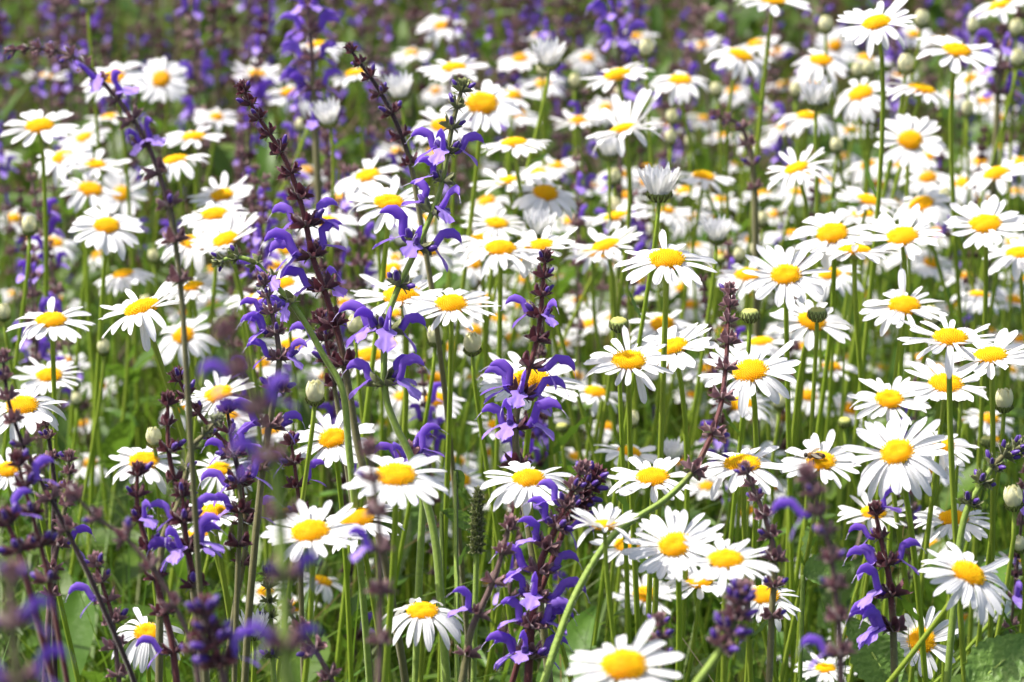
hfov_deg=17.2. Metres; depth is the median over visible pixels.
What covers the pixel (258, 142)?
sage spike
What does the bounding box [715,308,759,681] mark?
daisy bud
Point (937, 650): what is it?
daisy
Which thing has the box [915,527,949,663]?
daisy
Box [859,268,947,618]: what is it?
daisy
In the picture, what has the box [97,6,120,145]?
sage spike
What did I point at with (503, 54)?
sage spike
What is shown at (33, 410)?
daisy
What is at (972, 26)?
daisy bud
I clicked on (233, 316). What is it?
sage spike
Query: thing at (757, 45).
daisy
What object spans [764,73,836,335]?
daisy
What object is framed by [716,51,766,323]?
sage spike
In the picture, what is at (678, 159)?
daisy
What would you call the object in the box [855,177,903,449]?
daisy
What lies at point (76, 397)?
daisy bud
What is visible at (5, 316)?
daisy bud
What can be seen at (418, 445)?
sage spike
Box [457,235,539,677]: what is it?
daisy
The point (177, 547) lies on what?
sage spike
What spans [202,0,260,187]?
sage spike
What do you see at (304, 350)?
daisy
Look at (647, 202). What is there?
daisy
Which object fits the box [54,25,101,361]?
sage spike
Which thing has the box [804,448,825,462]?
bee
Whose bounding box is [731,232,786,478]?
daisy
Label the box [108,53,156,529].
sage spike
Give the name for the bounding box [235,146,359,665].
sage spike
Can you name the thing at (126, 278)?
daisy
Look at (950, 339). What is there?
daisy
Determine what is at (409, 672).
daisy
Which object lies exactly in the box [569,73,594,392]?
daisy bud
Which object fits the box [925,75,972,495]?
sage spike
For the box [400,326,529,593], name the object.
daisy
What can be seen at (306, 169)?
daisy
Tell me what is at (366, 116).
sage spike
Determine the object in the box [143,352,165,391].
daisy
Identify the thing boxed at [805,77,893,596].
daisy
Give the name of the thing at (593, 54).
sage spike
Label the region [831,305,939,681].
daisy bud
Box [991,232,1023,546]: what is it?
daisy
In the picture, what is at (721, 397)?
sage spike
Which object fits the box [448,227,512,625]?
daisy
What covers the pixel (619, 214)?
daisy
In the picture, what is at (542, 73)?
daisy bud
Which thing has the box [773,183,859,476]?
daisy
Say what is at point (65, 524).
sage spike
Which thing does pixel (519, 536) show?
sage spike
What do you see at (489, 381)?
daisy
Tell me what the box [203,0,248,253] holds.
sage spike
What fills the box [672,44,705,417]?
sage spike
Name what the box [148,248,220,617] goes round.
daisy bud
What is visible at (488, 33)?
sage spike
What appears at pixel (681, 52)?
sage spike
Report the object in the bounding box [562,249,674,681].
daisy
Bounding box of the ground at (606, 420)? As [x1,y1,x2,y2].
[0,0,1020,680]
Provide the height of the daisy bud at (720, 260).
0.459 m
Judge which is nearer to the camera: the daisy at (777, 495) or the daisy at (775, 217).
the daisy at (777, 495)
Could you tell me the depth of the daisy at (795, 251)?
3.10 m
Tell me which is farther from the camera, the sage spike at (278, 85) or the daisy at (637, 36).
the sage spike at (278, 85)
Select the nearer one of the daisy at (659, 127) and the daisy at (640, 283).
the daisy at (640, 283)
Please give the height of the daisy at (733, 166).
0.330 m
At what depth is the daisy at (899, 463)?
1.78 m
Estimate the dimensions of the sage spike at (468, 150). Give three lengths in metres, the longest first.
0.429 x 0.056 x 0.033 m
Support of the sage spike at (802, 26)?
on the ground at (606, 420)
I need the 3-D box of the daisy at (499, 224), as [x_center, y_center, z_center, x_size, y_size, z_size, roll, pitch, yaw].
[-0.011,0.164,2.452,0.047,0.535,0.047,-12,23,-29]
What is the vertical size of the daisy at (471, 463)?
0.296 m
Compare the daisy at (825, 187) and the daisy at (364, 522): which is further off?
the daisy at (825, 187)
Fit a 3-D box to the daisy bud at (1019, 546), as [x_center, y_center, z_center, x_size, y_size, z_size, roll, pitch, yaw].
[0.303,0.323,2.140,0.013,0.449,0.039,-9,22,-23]
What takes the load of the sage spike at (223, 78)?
on the ground at (606, 420)
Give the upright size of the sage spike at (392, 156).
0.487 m
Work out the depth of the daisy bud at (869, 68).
2.72 m
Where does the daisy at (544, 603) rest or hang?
on the ground at (606, 420)
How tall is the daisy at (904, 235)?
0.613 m
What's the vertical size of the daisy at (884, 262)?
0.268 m
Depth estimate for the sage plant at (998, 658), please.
1.78 m
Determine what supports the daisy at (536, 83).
on the ground at (606, 420)
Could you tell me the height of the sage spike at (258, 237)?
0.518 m
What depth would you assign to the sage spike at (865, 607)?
1.80 m
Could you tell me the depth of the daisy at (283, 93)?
2.98 m
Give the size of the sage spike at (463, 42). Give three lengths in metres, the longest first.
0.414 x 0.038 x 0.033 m
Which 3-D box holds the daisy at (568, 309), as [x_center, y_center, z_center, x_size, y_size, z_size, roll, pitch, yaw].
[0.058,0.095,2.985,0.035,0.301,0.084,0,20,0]
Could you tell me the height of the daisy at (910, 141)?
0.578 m
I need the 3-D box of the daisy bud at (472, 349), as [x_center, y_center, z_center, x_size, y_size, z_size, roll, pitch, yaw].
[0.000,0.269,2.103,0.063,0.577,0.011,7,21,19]
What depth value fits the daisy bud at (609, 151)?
2.45 m
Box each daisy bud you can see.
[0,215,36,501]
[0,303,45,523]
[62,392,82,506]
[69,339,109,579]
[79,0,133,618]
[140,294,242,642]
[146,426,165,668]
[148,100,317,605]
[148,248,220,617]
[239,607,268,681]
[262,118,305,553]
[276,379,324,681]
[310,95,339,557]
[347,314,391,681]
[381,69,480,666]
[383,326,443,647]
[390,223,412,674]
[426,36,566,670]
[449,196,620,655]
[463,332,520,681]
[523,206,649,667]
[537,65,547,427]
[555,422,598,681]
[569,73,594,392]
[592,162,680,645]
[594,136,618,591]
[608,316,631,644]
[610,410,638,645]
[611,167,629,531]
[614,86,666,525]
[619,129,676,534]
[629,295,643,571]
[639,39,672,627]
[639,247,744,580]
[657,109,677,455]
[658,214,732,675]
[664,436,713,681]
[668,254,726,647]
[684,133,702,522]
[703,211,768,655]
[704,266,797,615]
[710,82,724,549]
[710,131,749,500]
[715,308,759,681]
[723,92,769,501]
[727,242,760,667]
[728,393,785,681]
[753,586,782,681]
[754,615,780,678]
[789,81,829,520]
[794,307,827,681]
[799,78,845,658]
[805,137,842,383]
[809,53,913,649]
[818,15,868,390]
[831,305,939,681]
[832,9,928,447]
[837,417,908,676]
[850,59,875,560]
[851,62,886,382]
[899,490,914,681]
[903,48,1023,521]
[931,436,989,681]
[939,187,1023,536]
[941,389,969,681]
[944,18,978,431]
[961,100,981,553]
[975,387,1013,646]
[994,484,1023,637]
[997,18,1023,515]
[1004,535,1023,633]
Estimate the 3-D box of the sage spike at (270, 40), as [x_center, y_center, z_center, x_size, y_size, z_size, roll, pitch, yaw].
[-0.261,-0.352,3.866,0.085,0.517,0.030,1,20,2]
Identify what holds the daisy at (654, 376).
on the ground at (606, 420)
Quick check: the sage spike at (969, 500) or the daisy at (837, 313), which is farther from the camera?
the daisy at (837, 313)
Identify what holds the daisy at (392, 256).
on the ground at (606, 420)
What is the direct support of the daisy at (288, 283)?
on the ground at (606, 420)
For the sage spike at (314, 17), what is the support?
on the ground at (606, 420)
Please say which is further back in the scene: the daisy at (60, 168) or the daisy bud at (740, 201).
the daisy bud at (740, 201)
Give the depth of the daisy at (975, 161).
3.09 m
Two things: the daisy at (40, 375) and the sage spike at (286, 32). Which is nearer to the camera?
the daisy at (40, 375)
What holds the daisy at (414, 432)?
on the ground at (606, 420)
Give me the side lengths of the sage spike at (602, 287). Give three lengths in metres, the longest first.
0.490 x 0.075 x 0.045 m
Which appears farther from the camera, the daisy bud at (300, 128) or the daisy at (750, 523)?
the daisy bud at (300, 128)
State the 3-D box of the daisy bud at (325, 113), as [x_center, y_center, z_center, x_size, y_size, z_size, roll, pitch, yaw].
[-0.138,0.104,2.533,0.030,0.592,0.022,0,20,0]
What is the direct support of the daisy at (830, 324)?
on the ground at (606, 420)
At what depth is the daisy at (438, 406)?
2.33 m
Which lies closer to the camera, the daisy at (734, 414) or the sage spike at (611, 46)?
the daisy at (734, 414)
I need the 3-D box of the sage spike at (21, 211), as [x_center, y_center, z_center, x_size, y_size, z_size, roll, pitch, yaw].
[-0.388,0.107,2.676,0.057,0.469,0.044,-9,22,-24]
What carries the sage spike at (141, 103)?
on the ground at (606, 420)
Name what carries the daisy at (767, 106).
on the ground at (606, 420)
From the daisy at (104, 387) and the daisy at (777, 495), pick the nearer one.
the daisy at (777, 495)
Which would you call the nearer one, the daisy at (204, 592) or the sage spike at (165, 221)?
the daisy at (204, 592)
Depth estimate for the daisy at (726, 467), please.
1.83 m
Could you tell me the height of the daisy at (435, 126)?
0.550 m
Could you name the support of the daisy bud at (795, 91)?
on the ground at (606, 420)
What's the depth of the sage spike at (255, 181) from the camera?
2.55 m
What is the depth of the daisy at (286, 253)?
2.75 m
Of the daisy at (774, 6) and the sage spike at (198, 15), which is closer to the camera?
the daisy at (774, 6)
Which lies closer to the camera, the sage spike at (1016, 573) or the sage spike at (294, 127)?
the sage spike at (1016, 573)
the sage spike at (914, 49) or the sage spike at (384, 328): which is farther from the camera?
the sage spike at (914, 49)
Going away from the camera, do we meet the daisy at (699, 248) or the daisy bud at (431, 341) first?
the daisy bud at (431, 341)
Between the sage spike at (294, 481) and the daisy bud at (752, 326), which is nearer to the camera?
the sage spike at (294, 481)
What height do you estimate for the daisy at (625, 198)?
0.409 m
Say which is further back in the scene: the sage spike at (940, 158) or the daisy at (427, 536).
the sage spike at (940, 158)
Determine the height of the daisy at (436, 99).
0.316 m
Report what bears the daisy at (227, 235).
on the ground at (606, 420)
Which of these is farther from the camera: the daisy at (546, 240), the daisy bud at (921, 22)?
the daisy bud at (921, 22)
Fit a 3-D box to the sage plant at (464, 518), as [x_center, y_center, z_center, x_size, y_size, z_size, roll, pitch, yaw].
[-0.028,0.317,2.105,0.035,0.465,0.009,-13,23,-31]
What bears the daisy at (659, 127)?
on the ground at (606, 420)
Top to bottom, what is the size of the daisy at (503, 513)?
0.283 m
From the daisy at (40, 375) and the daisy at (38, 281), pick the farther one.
the daisy at (38, 281)
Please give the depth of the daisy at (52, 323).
2.06 m
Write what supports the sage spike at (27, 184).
on the ground at (606, 420)
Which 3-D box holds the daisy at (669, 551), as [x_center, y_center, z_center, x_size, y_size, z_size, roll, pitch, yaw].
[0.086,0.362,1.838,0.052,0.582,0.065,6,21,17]
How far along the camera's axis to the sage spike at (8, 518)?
1.55 m
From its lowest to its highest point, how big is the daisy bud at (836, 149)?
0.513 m
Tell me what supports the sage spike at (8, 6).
on the ground at (606, 420)
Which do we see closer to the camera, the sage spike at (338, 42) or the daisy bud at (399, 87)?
the daisy bud at (399, 87)
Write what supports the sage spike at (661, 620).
on the ground at (606, 420)
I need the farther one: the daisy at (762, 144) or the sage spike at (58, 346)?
the daisy at (762, 144)
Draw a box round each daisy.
[0,110,79,573]
[0,151,22,203]
[0,207,41,363]
[0,288,19,369]
[0,386,80,681]
[0,447,66,657]
[3,418,101,602]
[6,297,95,681]
[11,357,81,681]
[22,69,72,378]
[26,234,80,463]
[35,142,101,639]
[37,274,71,285]
[56,293,85,414]
[58,123,110,422]
[58,351,127,597]
[59,177,123,681]
[61,143,130,558]
[68,203,143,681]
[73,453,107,652]
[80,61,147,503]
[80,377,120,417]
[84,113,166,479]
[86,249,109,370]
[94,268,155,662]
[96,167,225,561]
[98,281,250,681]
[105,446,180,681]
[111,607,183,681]
[128,56,187,504]
[139,154,209,673]
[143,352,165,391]
[155,235,231,563]
[158,315,240,671]
[159,399,205,623]
[163,277,225,600]
[164,108,238,442]
[164,126,225,662]
[164,308,234,583]
[165,201,248,631]
[168,529,229,681]
[172,452,252,681]
[172,496,249,681]
[180,370,256,681]
[188,171,279,681]
[189,211,270,681]
[195,265,269,471]
[196,292,236,556]
[207,410,261,609]
[219,114,297,341]
[224,291,295,616]
[231,57,280,481]
[239,356,289,496]
[242,583,292,609]
[245,424,296,679]
[249,274,317,621]
[255,258,298,471]
[259,367,349,614]
[260,499,361,681]
[261,329,323,608]
[262,236,304,495]
[264,84,302,345]
[270,508,297,597]
[273,596,320,622]
[288,228,305,320]
[290,39,379,395]
[294,165,327,230]
[294,208,399,675]
[294,410,374,681]
[296,572,342,678]
[299,276,318,360]
[319,295,369,563]
[321,504,404,657]
[322,187,366,346]
[327,341,400,681]
[328,66,382,375]
[333,175,434,681]
[334,156,402,672]
[342,454,448,681]
[350,266,443,586]
[354,256,419,680]
[357,249,419,417]
[365,559,411,681]
[367,335,413,607]
[373,414,397,429]
[374,142,443,429]
[377,386,433,662]
[384,597,464,681]
[388,430,453,565]
[391,307,428,575]
[392,46,432,201]
[398,235,456,662]
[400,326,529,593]
[403,288,497,681]
[403,342,470,632]
[407,107,470,630]
[408,212,449,599]
[408,385,465,649]
[411,148,449,186]
[411,364,513,618]
[414,519,471,629]
[416,15,471,304]
[416,56,488,455]
[419,83,462,234]
[423,79,523,681]
[433,464,484,680]
[436,452,497,592]
[446,252,510,446]
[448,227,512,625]
[450,167,564,667]
[454,317,496,501]
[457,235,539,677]
[458,369,527,558]
[459,158,497,252]
[460,195,513,297]
[461,207,527,676]
[464,287,514,529]
[465,574,499,626]
[466,416,500,681]
[469,162,575,607]
[472,439,510,625]
[473,109,538,448]
[477,314,540,469]
[477,374,507,564]
[478,351,583,681]
[480,461,574,681]
[481,136,618,636]
[481,410,568,670]
[483,497,517,597]
[495,85,540,329]
[497,50,555,412]
[502,301,538,539]
[503,270,586,433]
[507,225,587,636]
[509,178,577,630]
[510,259,546,574]
[516,220,587,544]
[517,72,567,350]
[519,579,564,627]
[522,32,558,157]
[536,155,579,461]
[536,448,589,638]
[540,212,590,459]
[545,328,599,575]
[548,267,585,356]
[550,109,605,559]
[557,307,609,513]
[558,368,595,446]
[558,383,625,614]
[559,180,607,309]
[559,294,598,492]
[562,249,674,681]
[565,260,627,433]
[565,618,683,681]
[566,88,664,598]
[567,46,605,198]
[568,226,642,599]
[570,502,638,649]
[571,421,618,550]
[580,62,654,409]
[580,203,647,576]
[583,325,678,637]
[583,363,686,593]
[586,96,626,200]
[588,292,657,593]
[589,527,647,643]
[591,308,636,333]
[594,167,690,519]
[595,444,656,679]
[599,190,648,569]
[602,481,643,601]
[605,30,658,284]
[607,457,698,672]
[612,570,675,645]
[614,229,717,681]
[621,506,723,681]
[624,170,704,512]
[629,309,696,621]
[630,277,660,326]
[633,164,659,312]
[635,217,652,437]
[635,323,718,681]
[639,451,696,563]
[640,204,691,470]
[641,185,709,613]
[645,119,683,276]
[646,276,701,453]
[647,233,679,248]
[649,71,825,548]
[654,170,734,536]
[664,382,712,505]
[664,565,730,681]
[666,149,699,210]
[669,294,711,421]
[670,210,709,431]
[679,83,749,232]
[679,239,714,440]
[682,32,722,209]
[683,355,744,624]
[683,534,778,681]
[686,114,739,321]
[690,475,728,660]
[692,393,772,681]
[693,110,836,611]
[693,208,751,436]
[694,441,759,580]
[697,36,779,440]
[697,193,745,456]
[698,340,800,681]
[699,243,746,420]
[699,319,740,627]
[700,445,791,681]
[703,132,776,346]
[704,44,769,541]
[716,262,776,681]
[718,158,747,215]
[720,497,770,681]
[720,576,800,681]
[726,437,786,681]
[727,0,811,656]
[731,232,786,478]
[731,333,793,676]
[738,137,806,435]
[739,291,774,309]
[740,97,779,215]
[742,243,830,681]
[743,189,827,384]
[758,207,798,516]
[759,44,827,304]
[760,229,813,443]
[761,123,804,324]
[761,479,793,600]
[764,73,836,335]
[764,322,805,579]
[765,80,802,179]
[765,144,833,597]
[765,412,802,468]
[766,644,812,677]
[769,299,850,681]
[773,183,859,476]
[778,310,852,511]
[778,429,860,681]
[781,208,873,665]
[783,381,831,629]
[791,49,850,507]
[793,244,846,498]
[793,337,851,555]
[794,556,809,630]
[794,653,857,681]
[797,158,895,491]
[801,168,814,274]
[803,53,892,505]
[803,265,863,671]
[804,75,948,610]
[804,171,852,392]
[804,186,898,632]
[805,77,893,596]
[806,355,908,548]
[809,26,857,209]
[810,244,915,616]
[813,195,837,213]
[819,393,871,544]
[826,152,860,265]
[827,615,870,681]
[828,0,916,589]
[828,123,872,363]
[830,354,870,501]
[834,258,892,429]
[837,491,911,681]
[840,266,893,532]
[840,288,880,337]
[841,207,881,624]
[841,410,947,681]
[846,203,945,681]
[847,376,930,664]
[851,159,926,506]
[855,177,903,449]
[858,362,887,478]
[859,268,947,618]
[867,251,954,543]
[871,324,901,417]
[874,113,945,616]
[885,69,917,203]
[885,249,929,508]
[886,541,1010,681]
[887,194,904,348]
[887,606,957,681]
[888,149,948,382]
[893,190,1020,629]
[897,169,956,492]
[897,312,998,681]
[899,358,988,681]
[900,431,978,632]
[901,24,933,343]
[904,353,943,416]
[907,171,986,377]
[913,504,989,681]
[914,36,962,347]
[915,35,997,617]
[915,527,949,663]
[917,223,960,343]
[918,466,984,639]
[921,88,970,216]
[922,160,1023,609]
[925,361,956,509]
[930,191,1006,412]
[934,551,1021,681]
[935,301,972,432]
[938,327,998,487]
[941,270,982,467]
[943,194,1023,663]
[944,415,974,456]
[950,290,1006,611]
[954,68,992,324]
[954,143,1003,326]
[954,328,1023,637]
[955,613,986,636]
[957,89,1004,323]
[962,0,1023,406]
[962,409,1014,618]
[963,590,1016,630]
[980,143,1023,246]
[982,238,1023,338]
[982,437,1011,543]
[983,106,1017,210]
[983,267,1023,544]
[988,41,1023,204]
[990,283,1020,529]
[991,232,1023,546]
[996,364,1023,478]
[1002,153,1023,235]
[1005,183,1023,423]
[1011,331,1023,349]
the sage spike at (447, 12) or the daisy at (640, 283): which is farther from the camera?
the sage spike at (447, 12)
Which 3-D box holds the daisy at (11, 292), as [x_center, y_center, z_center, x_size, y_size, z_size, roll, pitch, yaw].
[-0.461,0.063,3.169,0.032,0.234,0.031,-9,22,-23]
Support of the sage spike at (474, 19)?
on the ground at (606, 420)
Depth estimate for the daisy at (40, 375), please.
2.19 m
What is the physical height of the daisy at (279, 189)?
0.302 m
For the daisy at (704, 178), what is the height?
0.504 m
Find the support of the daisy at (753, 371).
on the ground at (606, 420)
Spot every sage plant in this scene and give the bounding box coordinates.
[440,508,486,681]
[454,470,464,681]
[798,553,850,681]
[846,617,904,681]
[965,633,1023,681]
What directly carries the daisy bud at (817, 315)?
on the ground at (606, 420)
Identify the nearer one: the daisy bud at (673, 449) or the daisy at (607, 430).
the daisy bud at (673, 449)
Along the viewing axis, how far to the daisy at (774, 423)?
2.83 m
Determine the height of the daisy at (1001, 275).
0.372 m
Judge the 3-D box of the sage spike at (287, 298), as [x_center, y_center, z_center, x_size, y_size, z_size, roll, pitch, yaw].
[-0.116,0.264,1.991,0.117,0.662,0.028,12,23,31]
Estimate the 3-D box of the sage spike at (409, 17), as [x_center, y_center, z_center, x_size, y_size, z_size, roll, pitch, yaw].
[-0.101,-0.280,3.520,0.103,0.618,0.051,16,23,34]
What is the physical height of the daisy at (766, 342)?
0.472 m
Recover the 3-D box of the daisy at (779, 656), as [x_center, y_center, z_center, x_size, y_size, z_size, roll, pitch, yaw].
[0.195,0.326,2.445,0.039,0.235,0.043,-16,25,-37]
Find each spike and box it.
[0,0,9,108]
[0,0,19,174]
[0,0,22,192]
[0,12,27,234]
[0,121,26,372]
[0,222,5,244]
[0,347,136,681]
[0,487,57,681]
[0,557,76,681]
[1,0,41,179]
[1,0,50,187]
[2,38,208,681]
[3,186,58,666]
[4,244,66,660]
[5,20,35,109]
[6,447,69,681]
[11,0,57,274]
[16,241,81,576]
[17,4,73,206]
[22,160,153,593]
[25,25,121,439]
[38,420,62,680]
[39,179,69,559]
[39,448,94,681]
[52,21,79,282]
[53,0,79,272]
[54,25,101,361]
[60,481,200,681]
[63,0,85,246]
[63,0,86,111]
[64,550,128,681]
[78,32,128,410]
[79,5,105,114]
[81,9,123,432]
[93,0,133,113]
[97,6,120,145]
[103,0,137,173]
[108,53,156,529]
[109,0,153,302]
[114,0,150,145]
[122,25,146,367]
[126,459,183,681]
[127,1,217,282]
[132,0,148,186]
[144,1,234,218]
[146,110,222,492]
[146,478,228,681]
[151,389,217,681]
[155,27,173,428]
[155,412,225,681]
[157,0,165,113]
[166,365,284,677]
[173,0,234,396]
[176,21,197,234]
[179,0,248,305]
[184,0,217,113]
[184,592,260,681]
[190,4,223,289]
[192,20,232,202]
[199,315,324,681]
[201,405,282,681]
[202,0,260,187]
[202,33,224,98]
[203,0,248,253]
[206,0,250,282]
[210,1,230,138]
[210,172,279,681]
[210,244,372,681]
[222,163,261,653]
[223,11,298,256]
[224,110,254,540]
[225,76,247,459]
[229,0,290,437]
[229,39,246,283]
[230,1,241,117]
[233,78,408,681]
[234,271,310,681]
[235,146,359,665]
[237,0,279,337]
[246,20,302,132]
[246,64,266,421]
[257,563,279,681]
[260,8,305,321]
[274,26,291,43]
[275,0,346,677]
[276,133,344,676]
[277,429,331,681]
[277,598,341,681]
[281,12,366,169]
[281,59,326,482]
[284,307,373,681]
[285,3,302,324]
[287,163,352,681]
[292,27,377,402]
[296,9,351,326]
[305,2,338,185]
[313,237,375,681]
[319,126,392,505]
[320,128,392,677]
[322,0,348,11]
[324,0,351,192]
[331,77,487,681]
[337,0,365,180]
[341,163,377,577]
[343,40,470,681]
[343,437,397,681]
[345,47,385,388]
[356,0,384,254]
[359,0,377,180]
[364,16,398,253]
[365,0,383,252]
[375,423,447,681]
[376,0,432,213]
[385,102,423,416]
[397,0,434,179]
[403,0,418,208]
[408,359,445,633]
[430,0,434,76]
[430,44,477,338]
[430,69,476,324]
[434,0,465,245]
[438,0,459,201]
[442,0,524,257]
[443,78,463,431]
[445,0,515,337]
[446,512,520,681]
[448,4,501,168]
[450,0,490,134]
[450,36,467,207]
[457,74,485,296]
[459,0,480,243]
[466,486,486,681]
[475,43,527,357]
[476,247,575,681]
[480,458,593,681]
[483,0,531,256]
[485,15,518,241]
[493,343,551,674]
[500,0,542,211]
[502,0,517,212]
[503,14,522,328]
[509,460,608,681]
[511,0,561,338]
[522,276,566,669]
[535,0,597,418]
[540,281,743,681]
[541,5,575,46]
[553,152,625,533]
[559,0,573,265]
[561,189,649,578]
[563,3,594,144]
[563,88,596,478]
[568,154,616,466]
[570,0,586,200]
[582,0,596,95]
[585,0,648,502]
[585,7,633,143]
[595,0,612,206]
[621,0,649,145]
[623,0,645,191]
[633,90,655,466]
[647,610,673,678]
[651,83,679,430]
[663,0,689,114]
[666,0,680,206]
[667,238,765,647]
[668,18,698,109]
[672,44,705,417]
[692,0,777,290]
[693,577,759,681]
[698,274,743,681]
[708,108,763,668]
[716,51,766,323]
[733,459,788,681]
[759,170,823,580]
[761,9,782,96]
[765,81,795,479]
[767,16,787,101]
[768,22,783,140]
[769,460,855,681]
[774,0,815,226]
[790,0,808,222]
[805,0,848,213]
[809,4,828,133]
[843,487,925,681]
[844,0,864,157]
[844,4,865,49]
[851,4,904,145]
[855,0,875,158]
[859,0,896,197]
[877,6,905,340]
[878,0,895,249]
[885,25,924,295]
[898,376,921,672]
[906,1,933,120]
[922,0,948,191]
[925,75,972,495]
[926,24,946,146]
[938,0,975,302]
[943,435,1023,681]
[954,126,988,454]
[972,22,1023,450]
[993,6,1023,294]
[997,2,1023,196]
[1002,455,1023,633]
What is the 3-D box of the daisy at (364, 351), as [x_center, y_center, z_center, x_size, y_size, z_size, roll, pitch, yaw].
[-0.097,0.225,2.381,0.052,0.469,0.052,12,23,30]
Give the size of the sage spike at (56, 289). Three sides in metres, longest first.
0.505 x 0.088 x 0.042 m
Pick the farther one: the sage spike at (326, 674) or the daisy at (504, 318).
the daisy at (504, 318)
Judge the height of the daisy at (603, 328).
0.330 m
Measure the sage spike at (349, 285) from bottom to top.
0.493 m
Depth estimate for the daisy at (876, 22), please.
2.20 m
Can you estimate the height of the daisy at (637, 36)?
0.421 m
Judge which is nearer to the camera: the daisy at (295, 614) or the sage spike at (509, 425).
the sage spike at (509, 425)
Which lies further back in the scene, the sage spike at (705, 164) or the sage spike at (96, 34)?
the sage spike at (96, 34)
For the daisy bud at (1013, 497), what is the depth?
1.80 m
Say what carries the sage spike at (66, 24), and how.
on the ground at (606, 420)
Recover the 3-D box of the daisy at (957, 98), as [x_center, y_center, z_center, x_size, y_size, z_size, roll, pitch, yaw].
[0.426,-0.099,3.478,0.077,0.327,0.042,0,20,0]
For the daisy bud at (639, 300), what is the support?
on the ground at (606, 420)
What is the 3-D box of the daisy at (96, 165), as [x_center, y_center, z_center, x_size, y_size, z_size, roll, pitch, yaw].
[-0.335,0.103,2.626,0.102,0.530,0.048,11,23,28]
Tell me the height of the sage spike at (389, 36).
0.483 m
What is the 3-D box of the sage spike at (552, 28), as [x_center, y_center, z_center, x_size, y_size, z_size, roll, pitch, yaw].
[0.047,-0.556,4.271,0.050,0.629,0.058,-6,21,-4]
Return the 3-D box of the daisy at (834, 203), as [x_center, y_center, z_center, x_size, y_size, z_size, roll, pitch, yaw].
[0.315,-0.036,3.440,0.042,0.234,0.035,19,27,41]
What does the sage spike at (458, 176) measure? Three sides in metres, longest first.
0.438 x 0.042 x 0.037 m
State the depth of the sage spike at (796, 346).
2.62 m
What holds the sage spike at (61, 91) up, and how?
on the ground at (606, 420)
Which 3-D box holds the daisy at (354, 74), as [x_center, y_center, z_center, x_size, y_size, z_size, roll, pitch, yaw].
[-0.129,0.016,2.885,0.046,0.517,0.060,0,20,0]
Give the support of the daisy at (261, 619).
on the ground at (606, 420)
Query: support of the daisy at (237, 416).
on the ground at (606, 420)
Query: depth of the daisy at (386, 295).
2.07 m
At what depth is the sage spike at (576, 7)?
3.76 m
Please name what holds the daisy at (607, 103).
on the ground at (606, 420)
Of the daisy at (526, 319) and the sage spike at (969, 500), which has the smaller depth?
the sage spike at (969, 500)
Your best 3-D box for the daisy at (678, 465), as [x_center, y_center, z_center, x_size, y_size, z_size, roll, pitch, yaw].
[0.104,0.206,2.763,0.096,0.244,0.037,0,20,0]
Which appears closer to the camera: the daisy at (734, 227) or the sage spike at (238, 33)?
the daisy at (734, 227)
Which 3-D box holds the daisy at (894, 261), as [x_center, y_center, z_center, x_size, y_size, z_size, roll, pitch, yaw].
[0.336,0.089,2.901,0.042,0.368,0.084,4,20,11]
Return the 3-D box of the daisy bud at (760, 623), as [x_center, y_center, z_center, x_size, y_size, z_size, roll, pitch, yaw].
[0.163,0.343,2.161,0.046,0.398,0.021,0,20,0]
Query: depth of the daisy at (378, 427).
2.82 m
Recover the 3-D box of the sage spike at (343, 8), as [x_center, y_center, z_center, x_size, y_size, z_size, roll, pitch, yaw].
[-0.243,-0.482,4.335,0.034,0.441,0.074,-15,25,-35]
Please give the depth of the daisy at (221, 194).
2.47 m
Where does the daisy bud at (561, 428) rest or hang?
on the ground at (606, 420)
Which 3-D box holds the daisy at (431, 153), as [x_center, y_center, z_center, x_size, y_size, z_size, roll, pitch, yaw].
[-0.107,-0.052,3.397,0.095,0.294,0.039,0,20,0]
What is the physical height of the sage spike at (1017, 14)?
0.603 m
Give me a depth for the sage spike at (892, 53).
3.29 m
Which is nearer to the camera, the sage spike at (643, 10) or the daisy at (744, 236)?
the daisy at (744, 236)
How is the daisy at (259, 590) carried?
on the ground at (606, 420)
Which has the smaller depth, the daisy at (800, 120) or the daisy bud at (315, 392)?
the daisy bud at (315, 392)
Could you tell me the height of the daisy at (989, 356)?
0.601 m
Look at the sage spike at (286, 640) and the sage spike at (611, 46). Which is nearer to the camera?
the sage spike at (286, 640)
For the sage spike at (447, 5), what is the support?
on the ground at (606, 420)
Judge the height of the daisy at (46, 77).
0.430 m
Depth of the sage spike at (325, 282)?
1.93 m
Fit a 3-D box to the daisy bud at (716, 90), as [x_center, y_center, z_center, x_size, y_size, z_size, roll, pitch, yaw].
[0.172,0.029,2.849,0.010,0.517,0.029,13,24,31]
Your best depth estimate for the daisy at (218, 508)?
1.88 m
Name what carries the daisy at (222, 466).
on the ground at (606, 420)
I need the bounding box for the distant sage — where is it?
[0,0,1023,355]
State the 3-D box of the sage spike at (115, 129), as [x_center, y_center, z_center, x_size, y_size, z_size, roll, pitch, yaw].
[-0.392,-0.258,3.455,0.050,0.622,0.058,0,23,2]
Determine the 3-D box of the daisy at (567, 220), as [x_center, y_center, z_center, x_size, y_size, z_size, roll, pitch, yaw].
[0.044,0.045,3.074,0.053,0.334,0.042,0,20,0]
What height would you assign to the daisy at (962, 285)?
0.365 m
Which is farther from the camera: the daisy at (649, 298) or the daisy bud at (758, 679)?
the daisy at (649, 298)
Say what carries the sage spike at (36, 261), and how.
on the ground at (606, 420)
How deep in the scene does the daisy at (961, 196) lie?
2.80 m
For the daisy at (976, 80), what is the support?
on the ground at (606, 420)

